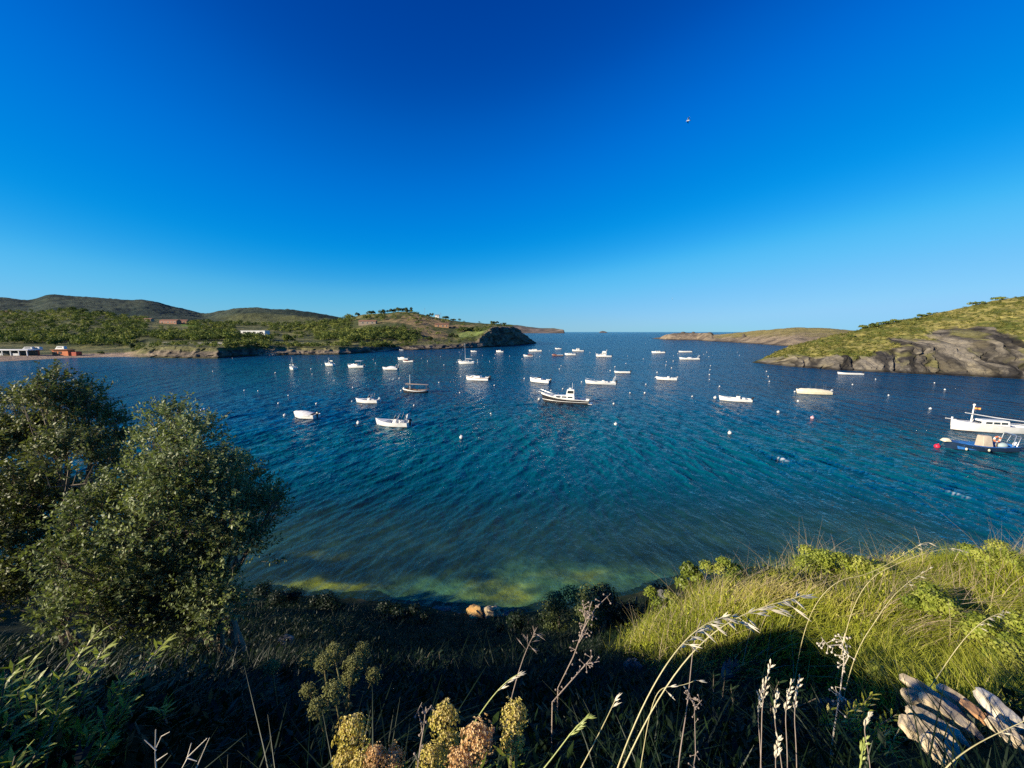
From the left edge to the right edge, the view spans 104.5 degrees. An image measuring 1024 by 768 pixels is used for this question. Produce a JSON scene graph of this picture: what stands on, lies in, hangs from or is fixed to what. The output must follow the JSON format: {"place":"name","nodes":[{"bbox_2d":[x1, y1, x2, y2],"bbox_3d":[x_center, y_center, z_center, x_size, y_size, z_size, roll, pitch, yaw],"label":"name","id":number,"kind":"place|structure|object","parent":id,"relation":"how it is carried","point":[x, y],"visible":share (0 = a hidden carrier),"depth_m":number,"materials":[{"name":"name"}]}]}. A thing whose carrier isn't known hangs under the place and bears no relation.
{"place":"outdoors","nodes":[
{"label":"outdoors","id":0,"kind":"place"},
{"bbox_2d":[0,294,339,323],"bbox_3d":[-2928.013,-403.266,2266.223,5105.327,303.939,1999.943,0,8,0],"label":"mountains","id":1,"kind":"structure","parent":0,"point":[141,307],"depth_m":1869.21,"materials":[{"name":"plant"}]},
{"bbox_2d":[0,310,535,361],"bbox_3d":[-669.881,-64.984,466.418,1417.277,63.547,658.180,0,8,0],"label":"shore hills","id":2,"kind":"structure","parent":0,"point":[494,335],"depth_m":328.81,"materials":[{"name":"plant"}]},
{"bbox_2d":[0,349,41,355],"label":"beach pavilion","id":3,"kind":"structure","parent":2,"relation":"on","point":[16,352],"depth_m":220.10,"materials":[{"name":"paint"}]},
{"bbox_2d":[46,338,65,344],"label":"shore bush","id":4,"kind":"object","parent":2,"relation":"on","point":[54,341],"visible":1,"depth_m":309.62,"materials":[{"name":"green plant"}]},
{"bbox_2d":[52,349,81,355],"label":"beach hut","id":5,"kind":"object","parent":2,"relation":"on","point":[66,352],"visible":0.86,"depth_m":225.82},
{"bbox_2d":[159,320,181,323],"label":"terracotta house","id":6,"kind":"structure","parent":2,"relation":"on","point":[171,321],"depth_m":547.07,"materials":[{"name":"paint"}]},
{"bbox_2d":[240,330,269,334],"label":"white house","id":7,"kind":"structure","parent":2,"relation":"on","point":[267,332],"depth_m":428.06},
{"bbox_2d":[0,306,512,351],"bbox_3d":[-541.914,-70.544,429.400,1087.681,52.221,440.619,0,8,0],"label":"woodland","id":8,"kind":"object","parent":2,"relation":"on","point":[347,335],"visible":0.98,"depth_m":387.27,"materials":[{"name":"green plant"}]},
{"bbox_2d":[358,320,377,325],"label":"stone house","id":9,"kind":"structure","parent":2,"relation":"on","point":[364,322],"depth_m":447.86,"materials":[{"name":"stone"}]},
{"bbox_2d":[5,497,995,608],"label":"seabed","id":10,"kind":"structure","parent":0,"point":[512,560],"depth_m":28.14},
{"bbox_2d":[0,332,1023,578],"bbox_3d":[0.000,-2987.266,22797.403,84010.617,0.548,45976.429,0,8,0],"label":"sea water","id":11,"kind":"structure","parent":0,"point":[866,438],"depth_m":59.26,"materials":[{"name":"liquid"}]},
{"bbox_2d":[294,410,320,419],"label":"motorboat","id":12,"kind":"object","parent":11,"relation":"on","point":[305,415],"visible":0.96,"depth_m":64.32,"materials":[{"name":"white plastic"}]},
{"bbox_2d":[348,361,365,367],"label":"cabin cruiser","id":13,"kind":"object","parent":11,"relation":"on","point":[355,365],"visible":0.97,"depth_m":155.62,"materials":[{"name":"white plastic"}]},
{"bbox_2d":[356,393,380,403],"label":"motorboat","id":14,"kind":"object","parent":11,"relation":"on","point":[369,400],"visible":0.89,"depth_m":78.34,"materials":[{"name":"white plastic"}]},
{"bbox_2d":[376,412,411,427],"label":"motorboat","id":15,"kind":"object","parent":11,"relation":"on","point":[394,422],"visible":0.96,"depth_m":59.02,"materials":[{"name":"white plastic"}]},
{"bbox_2d":[403,383,429,392],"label":"wooden boat","id":16,"kind":"object","parent":11,"relation":"on","point":[408,390],"visible":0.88,"depth_m":91.29,"materials":[{"name":"white paint"}]},
{"bbox_2d":[466,374,490,380],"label":"cabin cruiser","id":17,"kind":"object","parent":11,"relation":"on","point":[477,377],"visible":0.93,"depth_m":114.91,"materials":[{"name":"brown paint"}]},
{"bbox_2d":[530,375,551,382],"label":"cabin cruiser","id":18,"kind":"object","parent":11,"relation":"on","point":[539,379],"visible":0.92,"depth_m":109.90,"materials":[{"name":"white plastic"}]},
{"bbox_2d":[538,383,592,404],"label":"fishing boat","id":19,"kind":"object","parent":11,"relation":"on","point":[569,397],"visible":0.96,"depth_m":77.83,"materials":[{"name":"white paint"}]},
{"bbox_2d":[585,376,617,384],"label":"motorboat","id":20,"kind":"object","parent":11,"relation":"on","point":[603,382],"visible":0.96,"depth_m":106.56,"materials":[{"name":"white plastic"}]},
{"bbox_2d":[719,394,753,401],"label":"motorboat","id":21,"kind":"object","parent":11,"relation":"on","point":[737,398],"visible":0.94,"depth_m":80.36,"materials":[{"name":"white plastic"}]},
{"bbox_2d":[796,388,832,394],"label":"motorboat","id":22,"kind":"object","parent":11,"relation":"on","point":[813,391],"visible":0.92,"depth_m":89.26,"materials":[{"name":"beige plastic"}]},
{"bbox_2d":[940,432,1021,452],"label":"workboat","id":23,"kind":"object","parent":11,"relation":"on","point":[983,443],"visible":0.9,"depth_m":46.94,"materials":[{"name":"blue paint"}]},
{"bbox_2d":[946,404,1023,433],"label":"white launch","id":24,"kind":"object","parent":11,"relation":"on","point":[998,425],"visible":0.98,"depth_m":55.67,"materials":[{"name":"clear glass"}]},
{"bbox_2d":[0,558,1023,767],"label":"ground","id":25,"kind":"structure","parent":0,"point":[364,598],"depth_m":6.28,"materials":[{"name":"plant"}]},
{"bbox_2d":[0,666,36,725],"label":"narrow leaved shrub","id":26,"kind":"object","parent":25,"relation":"on","point":[7,690],"visible":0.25,"depth_m":2.04,"materials":[{"name":"green plant"}]},
{"bbox_2d":[0,358,151,648],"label":"olive bush","id":27,"kind":"object","parent":25,"relation":"on","point":[24,433],"visible":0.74,"depth_m":7.98,"materials":[{"name":"green plant"}]},
{"bbox_2d":[8,653,161,765],"bbox_3d":[-2.110,1.654,1.995,0.567,0.345,0.649,-3,8,-20],"label":"shade herb","id":28,"kind":"object","parent":25,"relation":"on","point":[140,704],"visible":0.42,"depth_m":2.03,"materials":[{"name":"green plant"}]},
{"bbox_2d":[0,624,176,767],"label":"narrow leaved shrub","id":29,"kind":"object","parent":25,"relation":"on","point":[48,712],"visible":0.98,"depth_m":1.80,"materials":[{"name":"green plant"}]},
{"bbox_2d":[0,672,177,767],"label":"narrow leaved shrub","id":30,"kind":"object","parent":25,"relation":"on","point":[77,725],"visible":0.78,"depth_m":1.77,"materials":[{"name":"green plant"}]},
{"bbox_2d":[89,648,180,697],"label":"shade herb","id":31,"kind":"object","parent":25,"relation":"on","point":[143,663],"visible":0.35,"depth_m":3.79,"materials":[{"name":"green plant"}]},
{"bbox_2d":[9,390,299,660],"bbox_3d":[-6.300,2.939,7.460,4.145,5.659,3.150,-4,9,-29],"label":"olive bush","id":32,"kind":"object","parent":25,"relation":"on","point":[205,540],"visible":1,"depth_m":6.92,"materials":[{"name":"green plant"}]},
{"bbox_2d":[145,729,168,767],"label":"forked twig","id":33,"kind":"object","parent":25,"relation":"on","point":[155,749],"visible":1,"depth_m":1.05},
{"bbox_2d":[143,643,233,719],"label":"shade herb","id":34,"kind":"object","parent":25,"relation":"on","point":[191,677],"visible":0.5,"depth_m":3.06,"materials":[{"name":"green plant"}]},
{"bbox_2d":[182,737,209,767],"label":"forked twig","id":35,"kind":"object","parent":25,"relation":"on","point":[187,757],"visible":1,"depth_m":1.05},
{"bbox_2d":[263,658,286,729],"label":"spurge plant","id":36,"kind":"object","parent":25,"relation":"on","point":[270,665],"visible":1,"depth_m":2.61,"materials":[{"name":"plant"}]},
{"bbox_2d":[250,579,305,605],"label":"dark bush","id":37,"kind":"object","parent":25,"relation":"on","point":[279,595],"visible":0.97,"depth_m":18.04,"materials":[{"name":"green plant"}]},
{"bbox_2d":[277,634,294,644],"bbox_3d":[-5.341,6.109,9.367,0.596,0.213,0.339,6,9,36],"label":"bank stone","id":38,"kind":"object","parent":25,"relation":"on","point":[290,637],"visible":0.41,"depth_m":9.38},
{"bbox_2d":[308,591,344,610],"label":"dark bush","id":39,"kind":"object","parent":25,"relation":"on","point":[325,599],"visible":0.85,"depth_m":17.68,"materials":[{"name":"green plant"}]},
{"bbox_2d":[298,641,365,766],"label":"spurge plant","id":40,"kind":"object","parent":25,"relation":"on","point":[327,658],"visible":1,"depth_m":2.04,"materials":[{"name":"plant"}]},
{"bbox_2d":[298,641,382,721],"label":"spurge plant","id":41,"kind":"object","parent":25,"relation":"on","point":[361,649],"visible":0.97,"depth_m":2.39,"materials":[{"name":"plant"}]},
{"bbox_2d":[331,712,409,767],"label":"spurge plant","id":42,"kind":"object","parent":25,"relation":"on","point":[367,758],"visible":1,"depth_m":1.12,"materials":[{"name":"yellow plant"}]},
{"bbox_2d":[376,597,431,623],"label":"dark bush","id":43,"kind":"object","parent":25,"relation":"on","point":[400,611],"visible":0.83,"depth_m":16.90,"materials":[{"name":"green plant"}]},
{"bbox_2d":[413,703,434,767],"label":"dead weed","id":44,"kind":"object","parent":25,"relation":"on","point":[422,729],"visible":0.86,"depth_m":1.30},
{"bbox_2d":[409,649,456,676],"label":"shade herb","id":45,"kind":"object","parent":25,"relation":"on","point":[440,655],"visible":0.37,"depth_m":5.35,"materials":[{"name":"green plant"}]},
{"bbox_2d":[432,605,451,610],"bbox_3d":[-3.729,11.615,19.895,1.420,0.506,1.240,-2,8,-13],"label":"shore rock","id":46,"kind":"object","parent":25,"relation":"on","point":[445,608],"visible":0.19,"depth_m":20.15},
{"bbox_2d":[416,696,530,767],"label":"spurge plant","id":47,"kind":"object","parent":25,"relation":"on","point":[460,757],"visible":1,"depth_m":1.12,"materials":[{"name":"yellow plant"}]},
{"bbox_2d":[466,604,482,618],"bbox_3d":[-1.871,11.577,19.950,0.805,0.828,1.342,-4,8,-26],"label":"shore rock","id":48,"kind":"object","parent":25,"relation":"on","point":[471,609],"visible":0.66,"depth_m":19.75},
{"bbox_2d":[482,605,501,617],"bbox_3d":[-1.028,11.590,19.939,0.921,0.913,0.820,-5,9,-31],"label":"shore rock","id":49,"kind":"object","parent":25,"relation":"on","point":[490,610],"visible":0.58,"depth_m":19.74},
{"bbox_2d":[462,671,525,744],"bbox_3d":[-0.127,1.477,1.520,0.370,0.771,0.020,-1,8,-10],"label":"grass head","id":50,"kind":"object","parent":25,"relation":"on","point":[513,678],"depth_m":1.50},
{"bbox_2d":[0,558,1023,767],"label":"undergrowth","id":51,"kind":"object","parent":25,"relation":"on","point":[612,761],"visible":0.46,"depth_m":3.06,"materials":[{"name":"plant"}]},
{"bbox_2d":[503,625,544,750],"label":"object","id":52,"kind":"object","parent":25,"relation":"on","point":[534,633],"depth_m":2.20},
{"bbox_2d":[494,607,556,632],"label":"dark bush","id":53,"kind":"object","parent":25,"relation":"on","point":[513,616],"visible":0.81,"depth_m":15.85,"materials":[{"name":"green plant"}]},
{"bbox_2d":[537,583,590,633],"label":"dark bush","id":54,"kind":"object","parent":25,"relation":"on","point":[554,603],"visible":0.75,"depth_m":14.19,"materials":[{"name":"green plant"}]},
{"bbox_2d":[544,714,595,767],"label":"grass head","id":55,"kind":"object","parent":25,"relation":"on","point":[580,726],"depth_m":1.00},
{"bbox_2d":[551,650,599,752],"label":"dead weed","id":56,"kind":"object","parent":25,"relation":"on","point":[587,663],"visible":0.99,"depth_m":2.20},
{"bbox_2d":[554,593,610,734],"bbox_3d":[0.457,1.862,2.629,0.370,1.023,0.144,0,8,0],"label":"dead weed","id":57,"kind":"object","parent":25,"relation":"on","point":[582,634],"visible":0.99,"depth_m":2.60,"materials":[{"name":"plant"}]},
{"bbox_2d":[572,581,617,630],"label":"dark bush","id":58,"kind":"object","parent":25,"relation":"on","point":[596,612],"visible":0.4,"depth_m":13.27,"materials":[{"name":"green plant"}]},
{"bbox_2d":[580,693,621,767],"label":"grass head","id":59,"kind":"object","parent":25,"relation":"on","point":[616,699],"depth_m":1.05,"materials":[{"name":"plant"}]},
{"bbox_2d":[585,580,667,635],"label":"dark bush","id":60,"kind":"object","parent":25,"relation":"on","point":[611,614],"visible":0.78,"depth_m":11.78,"materials":[{"name":"green plant"}]},
{"bbox_2d":[623,657,641,670],"bbox_3d":[1.991,4.624,6.426,0.324,0.113,0.460,-2,8,-17],"label":"bank stone","id":61,"kind":"object","parent":25,"relation":"on","point":[636,664],"visible":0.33,"depth_m":6.50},
{"bbox_2d":[643,585,682,614],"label":"sunlit shrub","id":62,"kind":"object","parent":25,"relation":"on","point":[650,589],"visible":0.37,"depth_m":8.88,"materials":[{"name":"green plant"}]},
{"bbox_2d":[640,680,706,767],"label":"wild oat","id":63,"kind":"object","parent":25,"relation":"on","point":[703,681],"visible":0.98,"depth_m":0.97,"materials":[{"name":"plant"}]},
{"bbox_2d":[617,612,739,767],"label":"wild oat","id":64,"kind":"object","parent":25,"relation":"on","point":[702,631],"visible":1,"depth_m":0.88,"materials":[{"name":"plant"}]},
{"bbox_2d":[678,621,700,767],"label":"thin stem","id":65,"kind":"object","parent":25,"relation":"on","point":[687,704],"visible":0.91,"depth_m":1.17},
{"bbox_2d":[684,690,701,767],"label":"dead weed","id":66,"kind":"object","parent":25,"relation":"on","point":[695,698],"visible":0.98,"depth_m":1.30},
{"bbox_2d":[674,560,713,592],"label":"dark bush","id":67,"kind":"object","parent":25,"relation":"on","point":[688,568],"visible":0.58,"depth_m":9.19,"materials":[{"name":"green plant"}]},
{"bbox_2d":[623,592,817,767],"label":"wild oat","id":68,"kind":"object","parent":25,"relation":"on","point":[764,608],"visible":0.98,"depth_m":0.94,"materials":[{"name":"plant"}]},
{"bbox_2d":[698,556,749,582],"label":"sunlit shrub","id":69,"kind":"object","parent":25,"relation":"on","point":[722,563],"visible":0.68,"depth_m":8.27,"materials":[{"name":"green plant"}]},
{"bbox_2d":[721,657,739,679],"bbox_3d":[3.279,4.230,5.896,0.654,0.115,0.254,-6,10,-39],"label":"bank stone","id":70,"kind":"object","parent":25,"relation":"on","point":[733,664],"visible":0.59,"depth_m":5.87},
{"bbox_2d":[757,678,764,767],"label":"seed spike","id":71,"kind":"object","parent":25,"relation":"on","point":[759,699],"visible":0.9,"depth_m":1.60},
{"bbox_2d":[709,668,823,743],"bbox_3d":[1.976,2.558,3.048,0.806,0.393,0.434,2,8,16],"label":"shade herb","id":72,"kind":"object","parent":25,"relation":"on","point":[768,704],"visible":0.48,"depth_m":3.11,"materials":[{"name":"green plant"}]},
{"bbox_2d":[760,658,775,767],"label":"seed spike","id":73,"kind":"object","parent":25,"relation":"on","point":[766,680],"visible":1,"depth_m":1.55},
{"bbox_2d":[773,688,781,767],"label":"seed spike","id":74,"kind":"object","parent":25,"relation":"on","point":[775,701],"visible":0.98,"depth_m":1.50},
{"bbox_2d":[774,732,782,767],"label":"seed spike","id":75,"kind":"object","parent":25,"relation":"on","point":[779,750],"visible":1,"depth_m":1.35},
{"bbox_2d":[784,679,794,767],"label":"seed spike","id":76,"kind":"object","parent":25,"relation":"on","point":[788,691],"visible":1,"depth_m":1.60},
{"bbox_2d":[793,674,802,767],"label":"seed spike","id":77,"kind":"object","parent":25,"relation":"on","point":[796,694],"visible":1,"depth_m":1.65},
{"bbox_2d":[603,535,1023,721],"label":"tall grass","id":78,"kind":"structure","parent":25,"relation":"on","point":[958,669],"depth_m":5.98,"materials":[{"name":"plant"}]},
{"bbox_2d":[622,492,1023,688],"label":"dry grass","id":79,"kind":"structure","parent":25,"relation":"on","point":[940,577],"depth_m":6.61,"materials":[{"name":"plant"}]},
{"bbox_2d":[816,634,854,761],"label":"dead weed","id":80,"kind":"object","parent":25,"relation":"on","point":[843,670],"visible":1,"depth_m":2.30,"materials":[{"name":"plant"}]},
{"bbox_2d":[791,544,884,580],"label":"sunlit shrub","id":81,"kind":"object","parent":25,"relation":"on","point":[826,563],"visible":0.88,"depth_m":7.49,"materials":[{"name":"green plant"}]},
{"bbox_2d":[829,699,879,726],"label":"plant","id":82,"kind":"object","parent":25,"relation":"on","point":[850,706],"visible":0.03,"depth_m":4.34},
{"bbox_2d":[819,690,907,757],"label":"shade herb","id":83,"kind":"object","parent":25,"relation":"on","point":[856,709],"visible":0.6,"depth_m":2.89,"materials":[{"name":"green plant"}]},
{"bbox_2d":[793,542,935,692],"bbox_3d":[4.144,3.015,4.737,1.520,2.374,0.066,0,8,-1],"label":"straw stalk","id":84,"kind":"object","parent":25,"relation":"on","point":[839,581],"visible":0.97,"depth_m":4.61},
{"bbox_2d":[859,736,870,767],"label":"upright seed stalk","id":85,"kind":"object","parent":25,"relation":"on","point":[863,747],"visible":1,"depth_m":1.30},
{"bbox_2d":[863,711,872,767],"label":"seed spike","id":86,"kind":"object","parent":25,"relation":"on","point":[866,719],"visible":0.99,"depth_m":1.70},
{"bbox_2d":[848,558,906,587],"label":"sunlit shrub","id":87,"kind":"object","parent":25,"relation":"on","point":[880,565],"visible":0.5,"depth_m":7.34,"materials":[{"name":"green plant"}]},
{"bbox_2d":[842,567,932,706],"bbox_3d":[3.809,2.763,4.074,0.903,1.846,0.066,-1,8,-7],"label":"straw stalk","id":88,"kind":"object","parent":25,"relation":"on","point":[873,624],"visible":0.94,"depth_m":4.00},
{"bbox_2d":[837,548,967,681],"bbox_3d":[4.805,2.879,4.880,1.478,1.811,0.070,-1,8,-4],"label":"straw stalk","id":89,"kind":"object","parent":25,"relation":"on","point":[871,579],"visible":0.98,"depth_m":4.81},
{"bbox_2d":[864,653,945,687],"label":"sunlit shrub","id":90,"kind":"object","parent":25,"relation":"on","point":[875,669],"visible":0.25,"depth_m":4.57,"materials":[{"name":"green plant"}]},
{"bbox_2d":[898,580,963,627],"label":"sunlit shrub","id":91,"kind":"object","parent":25,"relation":"on","point":[922,594],"visible":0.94,"depth_m":5.59,"materials":[{"name":"green plant"}]},
{"bbox_2d":[898,714,964,760],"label":"stone slab","id":92,"kind":"structure","parent":25,"relation":"on","point":[902,725],"depth_m":2.15,"materials":[{"name":"stone"}]},
{"bbox_2d":[905,705,970,749],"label":"stone slab","id":93,"kind":"structure","parent":25,"relation":"on","point":[957,732],"depth_m":2.21,"materials":[{"name":"stone"}]},
{"bbox_2d":[899,673,976,727],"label":"stone slab","id":94,"kind":"structure","parent":25,"relation":"on","point":[912,683],"depth_m":2.45,"materials":[{"name":"stone"}]},
{"bbox_2d":[919,733,956,767],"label":"stone slab","id":95,"kind":"structure","parent":25,"relation":"on","point":[923,743],"depth_m":2.04,"materials":[{"name":"stone"}]},
{"bbox_2d":[886,611,1008,756],"bbox_3d":[2.870,2.007,2.610,0.817,1.025,0.042,-1,8,-9],"label":"straw stalk","id":96,"kind":"object","parent":25,"relation":"on","point":[990,618],"visible":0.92,"depth_m":2.60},
{"bbox_2d":[924,676,973,699],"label":"sunlit shrub","id":97,"kind":"object","parent":25,"relation":"on","point":[933,686],"visible":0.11,"depth_m":3.96,"materials":[{"name":"green plant"}]},
{"bbox_2d":[918,692,985,743],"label":"stone slab","id":98,"kind":"structure","parent":25,"relation":"on","point":[964,725],"depth_m":2.28,"materials":[{"name":"stone"}]},
{"bbox_2d":[900,688,932,713],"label":"stone slab","id":99,"kind":"structure","parent":98,"relation":"on","point":[913,698],"depth_m":2.39,"materials":[{"name":"stone"}]},
{"bbox_2d":[936,683,990,729],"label":"stone slab","id":100,"kind":"structure","parent":25,"relation":"on","point":[952,695],"depth_m":2.47,"materials":[{"name":"stone"}]},
{"bbox_2d":[958,698,988,725],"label":"stone slab","id":101,"kind":"structure","parent":100,"relation":"on","point":[974,713],"depth_m":2.36,"materials":[{"name":"stone"}]},
{"bbox_2d":[973,687,1023,733],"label":"stone slab","id":102,"kind":"structure","parent":100,"relation":"on","point":[982,700],"depth_m":2.37,"materials":[{"name":"stone"}]},
{"bbox_2d":[945,716,1023,767],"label":"straw stalk","id":103,"kind":"object","parent":25,"relation":"on","point":[1012,727],"visible":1,"depth_m":1.50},
{"bbox_2d":[954,538,1023,576],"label":"sunlit shrub","id":104,"kind":"object","parent":25,"relation":"on","point":[992,557],"visible":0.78,"depth_m":6.90,"materials":[{"name":"green plant"}]},
{"bbox_2d":[955,608,1023,669],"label":"sunlit shrub","id":105,"kind":"object","parent":25,"relation":"on","point":[971,623],"visible":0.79,"depth_m":4.79,"materials":[{"name":"green plant"}]},
{"bbox_2d":[984,715,1022,749],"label":"stone slab","id":106,"kind":"structure","parent":25,"relation":"on","point":[999,729],"depth_m":2.19,"materials":[{"name":"stone"}]},
{"bbox_2d":[0,0,1023,331],"label":"sky","id":107,"kind":"structure","parent":0,"point":[836,164],"materials":[{"name":"blue"}]},
{"bbox_2d":[502,324,564,332],"bbox_3d":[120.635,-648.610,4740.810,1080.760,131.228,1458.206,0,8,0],"label":"distant cape","id":108,"kind":"object","parent":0,"point":[524,329],"visible":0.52,"depth_m":4242.74,"materials":[{"name":"stone"}]},
{"bbox_2d":[651,327,854,345],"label":"rocky peninsula","id":109,"kind":"object","parent":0,"point":[788,336],"visible":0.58,"depth_m":475.34},
{"bbox_2d":[752,296,1023,378],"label":"hill","id":110,"kind":"structure","parent":0,"point":[984,350],"depth_m":149.25,"materials":[{"name":"stone"}]},
{"bbox_2d":[764,296,1023,358],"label":"scrub","id":111,"kind":"object","parent":110,"relation":"on","point":[825,344],"visible":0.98,"depth_m":172.23,"materials":[{"name":"green plant"}]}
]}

